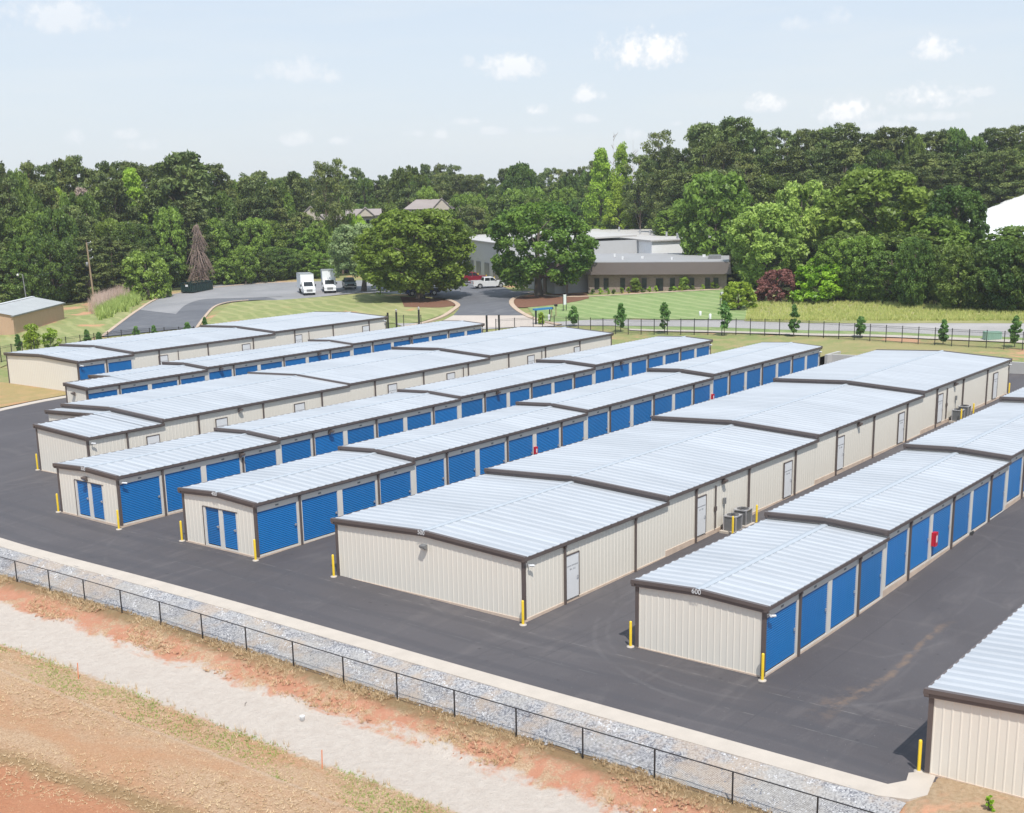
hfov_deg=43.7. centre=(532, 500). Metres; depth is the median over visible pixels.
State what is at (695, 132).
pine tree
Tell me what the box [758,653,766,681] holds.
bollard
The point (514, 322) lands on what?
ornamental fence
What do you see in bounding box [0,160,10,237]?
pine tree
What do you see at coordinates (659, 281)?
entrance door
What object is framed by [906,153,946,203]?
pine tree
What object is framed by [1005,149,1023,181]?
pine tree
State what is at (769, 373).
roll up door
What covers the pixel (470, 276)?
pickup truck
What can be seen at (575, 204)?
forest tree
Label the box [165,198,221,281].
forest tree
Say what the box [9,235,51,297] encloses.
forest tree
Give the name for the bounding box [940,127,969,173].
pine tree
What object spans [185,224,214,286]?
dead tree
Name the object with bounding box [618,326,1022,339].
verge
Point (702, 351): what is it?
roll up door
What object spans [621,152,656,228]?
pine tree
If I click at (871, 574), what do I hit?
roll up door
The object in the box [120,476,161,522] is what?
roll up door
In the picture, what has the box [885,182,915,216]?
forest tree
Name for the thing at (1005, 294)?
forest tree
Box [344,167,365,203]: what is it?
forest tree
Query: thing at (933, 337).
sidewalk
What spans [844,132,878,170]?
pine tree
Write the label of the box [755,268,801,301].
purple shrub
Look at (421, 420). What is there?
roll up door
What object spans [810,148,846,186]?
pine tree
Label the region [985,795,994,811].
weed
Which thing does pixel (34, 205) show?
forest tree
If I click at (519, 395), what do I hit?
roll up door
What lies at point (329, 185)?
forest tree
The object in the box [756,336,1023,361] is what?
grass bank
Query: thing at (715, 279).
window
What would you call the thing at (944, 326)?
young tree
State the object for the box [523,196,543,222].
forest tree
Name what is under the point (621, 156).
poplar tree
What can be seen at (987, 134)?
pine tree
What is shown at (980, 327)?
road
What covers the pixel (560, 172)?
forest tree
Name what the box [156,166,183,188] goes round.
pine tree
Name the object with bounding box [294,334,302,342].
walk door
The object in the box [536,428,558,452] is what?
roll up door
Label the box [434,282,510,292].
parking asphalt
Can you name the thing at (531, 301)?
mulch bed
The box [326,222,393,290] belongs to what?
maple tree
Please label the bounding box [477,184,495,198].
forest tree
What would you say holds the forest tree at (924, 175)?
on the forest floor at (730, 278)
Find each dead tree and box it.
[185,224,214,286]
[608,133,617,181]
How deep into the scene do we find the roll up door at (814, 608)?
55.39 m
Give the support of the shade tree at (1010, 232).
on the forest floor at (730, 278)
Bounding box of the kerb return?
[878,771,935,801]
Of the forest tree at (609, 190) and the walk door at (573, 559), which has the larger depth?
the forest tree at (609, 190)
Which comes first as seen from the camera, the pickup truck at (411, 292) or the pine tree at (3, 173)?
the pickup truck at (411, 292)
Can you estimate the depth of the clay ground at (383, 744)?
49.25 m
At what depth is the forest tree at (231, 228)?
249.07 m
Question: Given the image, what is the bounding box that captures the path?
[528,289,719,296]
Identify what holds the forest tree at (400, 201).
on the ground at (725, 342)
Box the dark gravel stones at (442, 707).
[9,554,860,810]
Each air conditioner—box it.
[719,512,742,533]
[733,506,754,527]
[949,408,964,422]
[958,404,970,416]
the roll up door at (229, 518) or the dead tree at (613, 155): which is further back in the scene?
the dead tree at (613, 155)
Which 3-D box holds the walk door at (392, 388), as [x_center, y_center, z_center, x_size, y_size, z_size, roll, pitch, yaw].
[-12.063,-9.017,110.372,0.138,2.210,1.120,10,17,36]
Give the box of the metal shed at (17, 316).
[0,296,65,334]
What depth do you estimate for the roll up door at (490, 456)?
83.90 m
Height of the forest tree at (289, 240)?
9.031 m
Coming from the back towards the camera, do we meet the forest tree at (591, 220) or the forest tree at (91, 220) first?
the forest tree at (591, 220)
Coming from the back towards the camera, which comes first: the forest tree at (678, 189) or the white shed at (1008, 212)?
the forest tree at (678, 189)
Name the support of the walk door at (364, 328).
in the storage building at (54, 368)
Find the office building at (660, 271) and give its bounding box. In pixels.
[543,253,730,293]
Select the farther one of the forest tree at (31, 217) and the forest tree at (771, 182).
the forest tree at (771, 182)
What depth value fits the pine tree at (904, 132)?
266.87 m
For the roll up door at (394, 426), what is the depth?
92.98 m
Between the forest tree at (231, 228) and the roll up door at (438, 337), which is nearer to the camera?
the roll up door at (438, 337)
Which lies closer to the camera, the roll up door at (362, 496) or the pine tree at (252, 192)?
the roll up door at (362, 496)
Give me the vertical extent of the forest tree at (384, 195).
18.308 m
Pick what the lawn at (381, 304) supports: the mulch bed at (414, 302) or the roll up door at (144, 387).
the mulch bed at (414, 302)
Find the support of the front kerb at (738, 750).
on the yard asphalt at (850, 697)
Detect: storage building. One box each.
[3,311,387,391]
[33,326,613,473]
[52,336,712,527]
[63,320,484,402]
[177,342,822,558]
[330,349,1011,622]
[630,387,1023,677]
[923,603,1023,798]
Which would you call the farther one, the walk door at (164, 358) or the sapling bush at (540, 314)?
the sapling bush at (540, 314)
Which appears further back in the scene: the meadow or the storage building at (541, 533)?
the meadow
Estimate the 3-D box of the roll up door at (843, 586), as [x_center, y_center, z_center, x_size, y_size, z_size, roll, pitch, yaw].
[14.046,4.342,57.720,0.093,2.360,2.705,10,17,36]
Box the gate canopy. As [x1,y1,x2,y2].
[533,307,552,323]
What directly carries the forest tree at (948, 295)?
on the meadow
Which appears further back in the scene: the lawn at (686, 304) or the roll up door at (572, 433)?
the lawn at (686, 304)
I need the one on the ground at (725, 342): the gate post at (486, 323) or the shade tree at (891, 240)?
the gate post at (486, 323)
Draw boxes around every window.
[594,278,599,289]
[603,278,608,289]
[620,278,624,288]
[642,278,646,288]
[670,278,674,288]
[689,278,694,288]
[705,278,709,288]
[713,277,718,288]
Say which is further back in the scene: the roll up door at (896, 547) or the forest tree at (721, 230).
the forest tree at (721, 230)
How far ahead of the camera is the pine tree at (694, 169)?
258.22 m
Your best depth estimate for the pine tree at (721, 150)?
251.65 m
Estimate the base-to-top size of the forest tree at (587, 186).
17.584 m
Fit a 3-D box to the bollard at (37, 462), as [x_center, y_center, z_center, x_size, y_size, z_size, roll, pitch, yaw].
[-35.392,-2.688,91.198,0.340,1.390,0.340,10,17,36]
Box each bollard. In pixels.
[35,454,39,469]
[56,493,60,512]
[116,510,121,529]
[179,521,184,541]
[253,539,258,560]
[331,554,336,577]
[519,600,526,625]
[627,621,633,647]
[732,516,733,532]
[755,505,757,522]
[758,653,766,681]
[914,739,923,772]
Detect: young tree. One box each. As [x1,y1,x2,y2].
[14,334,22,350]
[83,329,91,340]
[95,332,101,339]
[132,326,139,334]
[151,325,156,332]
[183,322,190,328]
[202,316,207,324]
[567,306,578,323]
[613,302,626,331]
[659,302,670,332]
[717,301,732,334]
[788,304,800,336]
[855,316,866,336]
[938,319,948,342]
[1008,315,1022,346]
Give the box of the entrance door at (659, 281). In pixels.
[656,278,662,290]
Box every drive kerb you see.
[401,299,459,326]
[509,293,561,324]
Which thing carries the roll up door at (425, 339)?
in the storage building at (189, 370)
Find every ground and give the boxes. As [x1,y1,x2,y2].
[0,186,1023,407]
[0,575,771,812]
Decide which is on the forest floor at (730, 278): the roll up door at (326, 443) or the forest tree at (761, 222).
the forest tree at (761, 222)
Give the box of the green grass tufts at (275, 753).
[0,643,457,812]
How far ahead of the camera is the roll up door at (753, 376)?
112.16 m
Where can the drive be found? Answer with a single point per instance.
(484, 303)
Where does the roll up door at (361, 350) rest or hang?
in the storage building at (189, 370)
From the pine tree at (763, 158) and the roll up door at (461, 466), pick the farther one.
the pine tree at (763, 158)
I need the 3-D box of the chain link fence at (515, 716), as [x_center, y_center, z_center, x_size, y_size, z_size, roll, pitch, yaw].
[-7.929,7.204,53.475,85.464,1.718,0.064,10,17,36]
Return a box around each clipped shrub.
[630,278,641,291]
[679,276,689,289]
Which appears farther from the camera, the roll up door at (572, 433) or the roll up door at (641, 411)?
the roll up door at (641, 411)
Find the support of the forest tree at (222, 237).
on the ground at (725, 342)
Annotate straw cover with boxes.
[0,646,454,812]
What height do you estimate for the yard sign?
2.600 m
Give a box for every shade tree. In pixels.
[388,165,427,208]
[501,160,537,194]
[652,207,682,235]
[672,169,756,275]
[814,168,933,257]
[816,231,873,259]
[879,231,944,276]
[907,216,971,271]
[923,185,989,259]
[975,224,1023,271]
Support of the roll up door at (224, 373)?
in the storage building at (189, 370)
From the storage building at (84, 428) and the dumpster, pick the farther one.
the dumpster
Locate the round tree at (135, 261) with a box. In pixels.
[120,249,173,299]
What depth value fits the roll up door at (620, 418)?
95.77 m
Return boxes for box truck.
[296,272,315,294]
[321,269,336,292]
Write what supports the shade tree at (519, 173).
on the ground at (725, 342)
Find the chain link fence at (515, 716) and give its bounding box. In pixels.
[0,556,874,812]
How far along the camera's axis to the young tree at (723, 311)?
148.90 m
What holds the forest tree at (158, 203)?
on the forest floor at (173, 288)
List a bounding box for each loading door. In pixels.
[476,261,480,274]
[484,262,488,275]
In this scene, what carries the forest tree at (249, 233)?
on the forest floor at (173, 288)
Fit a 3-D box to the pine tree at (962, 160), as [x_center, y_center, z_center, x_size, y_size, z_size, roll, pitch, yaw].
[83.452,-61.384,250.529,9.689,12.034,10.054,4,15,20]
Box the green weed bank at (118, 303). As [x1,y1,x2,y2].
[92,291,148,319]
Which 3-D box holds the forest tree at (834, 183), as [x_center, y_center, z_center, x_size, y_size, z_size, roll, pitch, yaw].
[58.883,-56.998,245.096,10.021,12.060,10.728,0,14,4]
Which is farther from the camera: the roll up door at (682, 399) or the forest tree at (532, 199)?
the forest tree at (532, 199)
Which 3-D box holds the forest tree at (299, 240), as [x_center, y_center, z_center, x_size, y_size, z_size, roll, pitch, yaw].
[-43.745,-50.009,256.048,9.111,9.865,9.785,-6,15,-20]
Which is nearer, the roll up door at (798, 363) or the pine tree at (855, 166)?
the roll up door at (798, 363)
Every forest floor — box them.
[63,270,405,304]
[727,274,997,304]
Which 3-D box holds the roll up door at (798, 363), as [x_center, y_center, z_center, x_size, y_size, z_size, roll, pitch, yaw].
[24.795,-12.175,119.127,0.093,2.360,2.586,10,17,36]
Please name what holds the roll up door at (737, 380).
in the storage building at (273, 509)
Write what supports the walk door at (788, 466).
in the storage building at (541, 533)
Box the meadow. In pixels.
[744,298,1023,322]
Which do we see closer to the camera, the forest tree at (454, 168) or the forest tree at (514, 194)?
the forest tree at (514, 194)
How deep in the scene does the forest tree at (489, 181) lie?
378.00 m
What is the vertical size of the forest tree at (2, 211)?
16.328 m
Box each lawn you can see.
[0,306,132,366]
[207,294,452,323]
[528,289,769,321]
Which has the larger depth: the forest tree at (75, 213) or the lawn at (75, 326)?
the forest tree at (75, 213)
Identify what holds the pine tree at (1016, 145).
on the ground at (725, 342)
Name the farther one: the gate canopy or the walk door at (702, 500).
the gate canopy
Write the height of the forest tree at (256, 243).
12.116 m
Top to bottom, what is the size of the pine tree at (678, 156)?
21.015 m
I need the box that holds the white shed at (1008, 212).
[966,194,1023,239]
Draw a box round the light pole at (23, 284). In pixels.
[16,273,25,297]
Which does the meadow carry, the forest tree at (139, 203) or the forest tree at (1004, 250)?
the forest tree at (1004, 250)
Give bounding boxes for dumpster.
[180,280,212,292]
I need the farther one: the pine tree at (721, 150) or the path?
the pine tree at (721, 150)
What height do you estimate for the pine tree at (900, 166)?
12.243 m
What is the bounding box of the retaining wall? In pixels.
[824,351,1023,373]
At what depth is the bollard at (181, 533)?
72.34 m
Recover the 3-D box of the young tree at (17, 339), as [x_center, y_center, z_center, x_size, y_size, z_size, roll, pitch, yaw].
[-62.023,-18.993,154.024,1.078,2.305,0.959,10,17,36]
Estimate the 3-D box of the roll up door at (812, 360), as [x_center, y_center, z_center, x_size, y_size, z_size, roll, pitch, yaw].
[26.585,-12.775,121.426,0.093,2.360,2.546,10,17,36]
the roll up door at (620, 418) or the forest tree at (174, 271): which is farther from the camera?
the forest tree at (174, 271)
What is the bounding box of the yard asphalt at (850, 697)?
[0,373,1023,783]
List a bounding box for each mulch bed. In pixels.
[400,297,454,306]
[514,293,588,306]
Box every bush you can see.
[22,323,40,349]
[40,328,62,347]
[210,257,243,284]
[240,251,277,282]
[538,312,544,323]
[720,281,758,308]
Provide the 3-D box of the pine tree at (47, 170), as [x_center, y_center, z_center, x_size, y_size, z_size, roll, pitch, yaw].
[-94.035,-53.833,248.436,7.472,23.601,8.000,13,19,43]
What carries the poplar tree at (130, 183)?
on the forest floor at (173, 288)
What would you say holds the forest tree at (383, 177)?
on the ground at (725, 342)
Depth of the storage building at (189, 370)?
123.16 m
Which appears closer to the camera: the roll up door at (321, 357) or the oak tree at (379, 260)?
the roll up door at (321, 357)
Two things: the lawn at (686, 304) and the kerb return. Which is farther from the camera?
the lawn at (686, 304)
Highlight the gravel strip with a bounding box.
[0,547,905,812]
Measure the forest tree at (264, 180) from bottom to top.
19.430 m
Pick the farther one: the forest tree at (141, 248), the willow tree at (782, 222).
the forest tree at (141, 248)
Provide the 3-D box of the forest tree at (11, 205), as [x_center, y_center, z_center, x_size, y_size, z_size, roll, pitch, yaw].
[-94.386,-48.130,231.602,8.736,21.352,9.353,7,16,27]
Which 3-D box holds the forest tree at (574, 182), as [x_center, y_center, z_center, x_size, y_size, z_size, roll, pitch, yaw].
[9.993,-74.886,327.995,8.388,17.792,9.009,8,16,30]
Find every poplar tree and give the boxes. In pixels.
[47,187,61,212]
[121,167,149,224]
[581,147,615,228]
[600,180,638,229]
[606,141,633,226]
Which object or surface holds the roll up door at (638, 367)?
in the storage building at (135, 485)
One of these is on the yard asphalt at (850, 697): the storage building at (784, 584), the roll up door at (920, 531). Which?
the storage building at (784, 584)
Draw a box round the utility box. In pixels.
[982,331,1001,339]
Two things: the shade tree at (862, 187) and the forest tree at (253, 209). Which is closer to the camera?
the shade tree at (862, 187)
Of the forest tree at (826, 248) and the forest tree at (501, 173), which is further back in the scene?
the forest tree at (501, 173)
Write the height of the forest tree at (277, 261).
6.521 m
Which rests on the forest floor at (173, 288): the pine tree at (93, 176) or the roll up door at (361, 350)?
the pine tree at (93, 176)
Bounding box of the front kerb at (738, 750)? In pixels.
[0,396,887,795]
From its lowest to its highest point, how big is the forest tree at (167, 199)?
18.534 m
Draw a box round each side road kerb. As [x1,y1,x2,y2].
[102,281,296,336]
[195,300,247,327]
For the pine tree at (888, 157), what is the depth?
249.51 m
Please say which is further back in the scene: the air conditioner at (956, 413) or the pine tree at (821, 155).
the pine tree at (821, 155)
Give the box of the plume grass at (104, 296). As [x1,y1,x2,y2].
[85,283,134,313]
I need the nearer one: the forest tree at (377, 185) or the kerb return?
the kerb return
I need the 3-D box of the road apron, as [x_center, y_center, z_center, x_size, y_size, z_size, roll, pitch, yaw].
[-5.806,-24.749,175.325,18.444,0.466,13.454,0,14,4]
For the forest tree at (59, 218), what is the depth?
219.65 m
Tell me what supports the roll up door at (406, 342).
in the storage building at (189, 370)
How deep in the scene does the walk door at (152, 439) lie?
91.05 m
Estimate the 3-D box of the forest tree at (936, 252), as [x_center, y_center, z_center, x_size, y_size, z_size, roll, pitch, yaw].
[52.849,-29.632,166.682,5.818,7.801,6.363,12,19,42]
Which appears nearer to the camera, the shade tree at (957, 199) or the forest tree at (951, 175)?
the shade tree at (957, 199)
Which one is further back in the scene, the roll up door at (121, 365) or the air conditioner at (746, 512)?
the roll up door at (121, 365)
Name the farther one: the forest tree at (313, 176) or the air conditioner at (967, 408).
the forest tree at (313, 176)
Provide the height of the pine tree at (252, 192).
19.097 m
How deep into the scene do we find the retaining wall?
126.85 m
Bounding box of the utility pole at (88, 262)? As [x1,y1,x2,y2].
[86,241,93,295]
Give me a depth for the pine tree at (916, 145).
263.95 m
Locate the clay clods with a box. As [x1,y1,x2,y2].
[6,582,723,812]
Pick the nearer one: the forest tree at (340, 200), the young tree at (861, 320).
the young tree at (861, 320)
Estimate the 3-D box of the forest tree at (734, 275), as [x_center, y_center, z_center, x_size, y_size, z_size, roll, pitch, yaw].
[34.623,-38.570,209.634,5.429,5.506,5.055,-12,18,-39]
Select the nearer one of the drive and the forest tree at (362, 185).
the drive
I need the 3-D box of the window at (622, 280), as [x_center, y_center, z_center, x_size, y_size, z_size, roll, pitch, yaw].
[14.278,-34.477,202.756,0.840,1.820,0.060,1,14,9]
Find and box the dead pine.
[74,187,88,231]
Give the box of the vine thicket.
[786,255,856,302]
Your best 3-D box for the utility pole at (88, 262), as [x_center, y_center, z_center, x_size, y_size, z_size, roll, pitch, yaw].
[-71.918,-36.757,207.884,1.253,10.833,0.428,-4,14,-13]
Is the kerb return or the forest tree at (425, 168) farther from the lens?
the forest tree at (425, 168)
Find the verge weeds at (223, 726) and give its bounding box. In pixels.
[18,643,449,810]
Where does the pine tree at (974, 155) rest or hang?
on the ground at (725, 342)
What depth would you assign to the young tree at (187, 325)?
166.08 m
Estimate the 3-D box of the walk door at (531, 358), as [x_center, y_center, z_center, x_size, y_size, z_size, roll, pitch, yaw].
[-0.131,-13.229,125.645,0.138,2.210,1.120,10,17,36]
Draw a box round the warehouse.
[459,227,683,293]
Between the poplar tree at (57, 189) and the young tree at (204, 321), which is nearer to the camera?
the young tree at (204, 321)
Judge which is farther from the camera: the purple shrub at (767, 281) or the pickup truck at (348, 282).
the pickup truck at (348, 282)
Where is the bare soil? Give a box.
[899,777,1023,812]
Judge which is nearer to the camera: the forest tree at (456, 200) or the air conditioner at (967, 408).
the air conditioner at (967, 408)
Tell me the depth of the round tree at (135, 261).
216.18 m
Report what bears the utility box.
on the ground at (725, 342)
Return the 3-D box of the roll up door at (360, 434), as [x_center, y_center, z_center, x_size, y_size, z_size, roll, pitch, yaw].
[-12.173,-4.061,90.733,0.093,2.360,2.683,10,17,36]
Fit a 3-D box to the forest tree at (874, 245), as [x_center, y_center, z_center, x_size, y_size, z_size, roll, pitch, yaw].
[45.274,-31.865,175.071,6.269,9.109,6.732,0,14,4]
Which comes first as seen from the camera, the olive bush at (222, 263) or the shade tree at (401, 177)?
the olive bush at (222, 263)
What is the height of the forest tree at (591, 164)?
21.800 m
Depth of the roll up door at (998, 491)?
74.50 m
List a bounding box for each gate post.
[395,309,397,326]
[417,307,419,323]
[486,315,487,331]
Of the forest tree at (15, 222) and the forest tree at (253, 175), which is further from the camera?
the forest tree at (253, 175)
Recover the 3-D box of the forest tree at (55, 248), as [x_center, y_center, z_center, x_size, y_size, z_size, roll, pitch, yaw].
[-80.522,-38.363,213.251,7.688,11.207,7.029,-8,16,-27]
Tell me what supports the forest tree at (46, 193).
on the forest floor at (173, 288)
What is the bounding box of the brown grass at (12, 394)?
[0,382,65,406]
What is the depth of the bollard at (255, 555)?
68.33 m
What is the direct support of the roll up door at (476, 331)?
in the storage building at (189, 370)
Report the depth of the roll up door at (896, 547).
62.52 m
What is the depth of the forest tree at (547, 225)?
293.04 m
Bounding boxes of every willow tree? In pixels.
[726,202,809,287]
[772,179,830,267]
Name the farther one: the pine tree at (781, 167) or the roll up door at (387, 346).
the pine tree at (781, 167)
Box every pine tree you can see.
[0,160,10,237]
[4,168,34,207]
[19,160,40,188]
[33,162,60,205]
[48,158,78,195]
[58,154,92,196]
[79,167,116,213]
[95,160,123,220]
[107,160,136,204]
[116,161,152,191]
[141,164,161,192]
[144,149,225,275]
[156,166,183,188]
[201,163,237,211]
[224,179,244,202]
[237,176,256,202]
[248,181,279,213]
[265,180,301,220]
[285,171,313,219]
[298,193,312,208]
[308,160,342,248]
[326,157,355,273]
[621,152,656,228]
[635,159,660,225]
[640,130,674,190]
[643,167,676,217]
[652,145,677,185]
[652,171,693,233]
[668,147,692,180]
[677,122,720,172]
[685,132,714,166]
[686,164,705,188]
[703,142,741,216]
[706,115,763,183]
[735,150,760,197]
[744,127,767,171]
[744,149,776,173]
[752,129,781,173]
[766,146,811,197]
[773,127,800,167]
[788,128,814,179]
[791,150,827,182]
[803,128,825,166]
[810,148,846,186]
[814,126,844,170]
[821,140,865,185]
[829,122,864,171]
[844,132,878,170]
[847,163,872,171]
[860,133,886,166]
[862,148,898,204]
[868,125,901,168]
[889,125,917,164]
[889,162,920,197]
[899,134,926,168]
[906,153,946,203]
[916,130,942,153]
[916,151,965,215]
[931,128,958,172]
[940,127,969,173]
[942,156,978,191]
[955,135,987,184]
[959,151,1001,212]
[972,150,1023,208]
[977,127,1001,161]
[989,127,1018,171]
[1001,124,1023,159]
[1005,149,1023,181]
[1012,129,1023,158]
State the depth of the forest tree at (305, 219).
257.07 m
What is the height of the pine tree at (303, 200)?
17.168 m
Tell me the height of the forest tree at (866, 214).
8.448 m
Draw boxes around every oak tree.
[351,208,476,298]
[483,199,599,295]
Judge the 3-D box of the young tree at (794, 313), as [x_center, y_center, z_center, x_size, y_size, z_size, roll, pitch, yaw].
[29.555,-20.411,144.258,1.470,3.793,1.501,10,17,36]
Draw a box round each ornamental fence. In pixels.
[0,326,193,361]
[495,317,533,329]
[542,315,1023,349]
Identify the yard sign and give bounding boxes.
[563,294,566,310]
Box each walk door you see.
[146,434,159,444]
[158,355,167,364]
[215,417,227,426]
[242,343,250,350]
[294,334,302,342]
[294,402,304,411]
[362,325,368,331]
[388,383,396,393]
[446,372,454,379]
[527,354,534,363]
[567,550,579,599]
[574,346,579,351]
[697,494,706,535]
[783,460,792,497]
[837,435,844,469]
[897,411,904,443]
[936,393,943,422]
[992,372,997,398]
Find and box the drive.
[425,291,533,314]
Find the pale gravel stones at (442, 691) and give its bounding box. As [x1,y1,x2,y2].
[0,548,864,812]
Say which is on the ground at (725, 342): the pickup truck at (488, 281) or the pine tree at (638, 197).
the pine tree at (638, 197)
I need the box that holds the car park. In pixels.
[213,280,511,299]
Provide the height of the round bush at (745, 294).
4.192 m
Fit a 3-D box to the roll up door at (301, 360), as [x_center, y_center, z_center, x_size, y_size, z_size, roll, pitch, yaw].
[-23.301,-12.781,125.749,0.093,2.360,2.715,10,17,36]
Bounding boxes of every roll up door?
[77,481,90,515]
[79,364,104,379]
[88,390,116,398]
[91,484,104,518]
[108,360,131,371]
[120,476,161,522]
[121,385,147,393]
[152,380,176,388]
[165,467,200,511]
[181,376,204,383]
[206,458,239,480]
[206,507,220,545]
[209,369,231,379]
[223,511,237,549]
[235,365,256,375]
[245,450,275,471]
[257,502,297,553]
[261,361,281,369]
[281,439,310,462]
[285,358,305,365]
[302,491,337,540]
[309,354,327,362]
[315,431,342,454]
[331,351,349,358]
[342,481,375,514]
[347,425,373,443]
[353,346,370,354]
[374,343,390,351]
[378,418,402,436]
[380,471,410,503]
[394,340,409,346]
[407,412,430,429]
[413,337,428,343]
[416,458,444,492]
[432,334,446,340]
[435,406,456,423]
[448,450,475,483]
[450,331,463,337]
[461,398,482,417]
[467,329,480,334]
[479,442,504,474]
[486,393,506,411]
[509,435,532,461]
[510,388,528,405]
[533,383,550,397]
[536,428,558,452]
[554,379,571,392]
[563,421,583,445]
[575,374,591,387]
[588,412,607,438]
[596,367,610,383]
[611,406,629,431]
[614,363,628,378]
[632,360,645,374]
[633,400,651,425]
[649,356,662,367]
[655,395,671,414]
[665,352,678,363]
[675,389,691,409]
[681,349,693,360]
[694,384,709,403]
[697,346,708,356]
[713,376,727,398]
[730,372,743,393]
[747,368,759,388]
[763,364,775,384]
[765,601,795,671]
[778,360,790,376]
[793,356,804,372]
[800,582,827,648]
[807,353,817,368]
[830,566,855,628]
[859,550,881,609]
[885,529,906,585]
[910,516,929,569]
[931,504,950,555]
[953,493,969,541]
[971,482,988,529]
[990,472,1004,517]
[1007,457,1021,500]
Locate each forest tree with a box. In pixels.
[0,176,26,217]
[0,208,13,291]
[0,216,33,271]
[0,249,14,302]
[0,250,36,301]
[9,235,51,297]
[15,193,44,217]
[18,211,60,293]
[30,237,74,302]
[32,181,59,211]
[33,207,79,295]
[49,237,85,301]
[59,192,69,209]
[59,205,95,292]
[66,235,116,300]
[68,191,107,234]
[76,215,106,285]
[91,179,140,238]
[92,235,134,289]
[93,217,124,286]
[95,187,108,228]
[104,244,160,288]
[107,220,159,281]
[115,184,159,230]
[133,223,173,284]
[143,197,163,223]
[147,247,181,285]
[152,206,186,285]
[162,191,172,243]
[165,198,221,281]
[189,217,232,279]
[205,190,237,235]
[214,221,245,279]
[218,200,246,222]
[228,245,260,283]
[229,226,263,273]
[232,216,272,277]
[238,172,266,195]
[238,182,279,225]
[247,219,288,254]
[250,170,267,178]
[256,178,279,201]
[256,186,290,231]
[262,246,298,279]
[271,231,295,253]
[276,176,287,181]
[282,192,299,231]
[282,253,305,277]
[283,212,314,250]
[292,227,327,272]
[298,248,317,271]
[305,175,315,195]
[307,181,324,205]
[308,253,337,277]
[310,191,335,213]
[321,178,339,192]
[331,193,347,216]
[339,178,361,206]
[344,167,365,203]
[352,203,371,208]
[353,175,377,208]
[364,179,388,203]
[373,179,400,203]
[373,201,398,212]
[377,174,390,192]
[395,186,419,210]
[410,174,433,196]
[414,185,439,199]
[416,163,434,185]
[429,170,450,201]
[433,162,448,191]
[433,182,457,219]
[445,173,470,218]
[446,164,461,200]
[448,193,476,223]
[456,224,475,262]
[458,175,485,199]
[462,190,477,200]
[464,193,488,221]
[473,173,487,197]
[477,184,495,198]
[485,177,497,189]
[486,193,519,216]
[488,204,503,214]
[494,183,515,197]
[495,168,508,185]
[498,188,533,211]
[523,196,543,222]
[525,186,546,200]
[536,178,547,194]
[537,167,553,187]
[541,221,552,229]
[542,202,570,223]
[546,181,558,196]
[548,168,567,187]
[549,187,579,209]
[557,174,585,197]
[566,169,579,176]
[568,198,590,220]
[577,166,589,184]
[580,170,590,190]
[583,177,604,224]
[585,217,599,228]
[587,156,607,185]
[597,175,633,218]
[597,207,627,228]
[634,208,655,228]
[655,184,688,232]
[691,167,732,218]
[713,168,755,213]
[717,216,760,256]
[730,254,742,281]
[744,176,765,205]
[751,173,787,230]
[757,218,765,263]
[781,185,810,207]
[796,246,817,265]
[801,178,836,206]
[806,237,862,299]
[821,171,862,210]
[840,235,884,300]
[852,210,886,232]
[857,250,912,301]
[863,189,900,210]
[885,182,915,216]
[894,235,936,306]
[911,169,939,192]
[915,244,957,302]
[921,165,964,218]
[933,244,982,309]
[955,247,1013,310]
[977,239,1023,310]
[988,168,1023,206]
[998,238,1023,310]
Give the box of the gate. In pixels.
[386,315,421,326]
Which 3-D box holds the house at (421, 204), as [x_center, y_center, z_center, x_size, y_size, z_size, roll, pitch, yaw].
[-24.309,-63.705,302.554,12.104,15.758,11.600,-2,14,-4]
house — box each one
[287,206,341,230]
[346,207,381,223]
[404,198,454,218]
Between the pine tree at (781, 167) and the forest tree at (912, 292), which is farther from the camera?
the pine tree at (781, 167)
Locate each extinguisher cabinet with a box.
[534,446,537,453]
[931,531,937,546]
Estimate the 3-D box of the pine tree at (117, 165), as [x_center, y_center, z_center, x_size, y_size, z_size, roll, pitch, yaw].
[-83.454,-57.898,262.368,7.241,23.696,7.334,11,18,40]
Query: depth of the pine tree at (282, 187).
276.61 m
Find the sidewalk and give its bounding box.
[629,329,1023,342]
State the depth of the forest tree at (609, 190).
299.85 m
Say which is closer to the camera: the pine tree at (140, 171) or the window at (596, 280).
the window at (596, 280)
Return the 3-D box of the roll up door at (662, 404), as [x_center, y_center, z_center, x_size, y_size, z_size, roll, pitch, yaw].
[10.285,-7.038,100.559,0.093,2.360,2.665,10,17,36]
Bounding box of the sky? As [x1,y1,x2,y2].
[0,0,1023,188]
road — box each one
[105,297,272,335]
[395,319,1023,337]
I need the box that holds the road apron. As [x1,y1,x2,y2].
[445,315,552,327]
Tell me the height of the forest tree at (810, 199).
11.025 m
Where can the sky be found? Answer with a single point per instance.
(275, 87)
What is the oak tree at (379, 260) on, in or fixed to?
on the lawn at (381, 304)
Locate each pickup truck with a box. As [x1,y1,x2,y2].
[342,277,356,288]
[403,287,440,295]
[462,272,487,280]
[470,276,504,288]

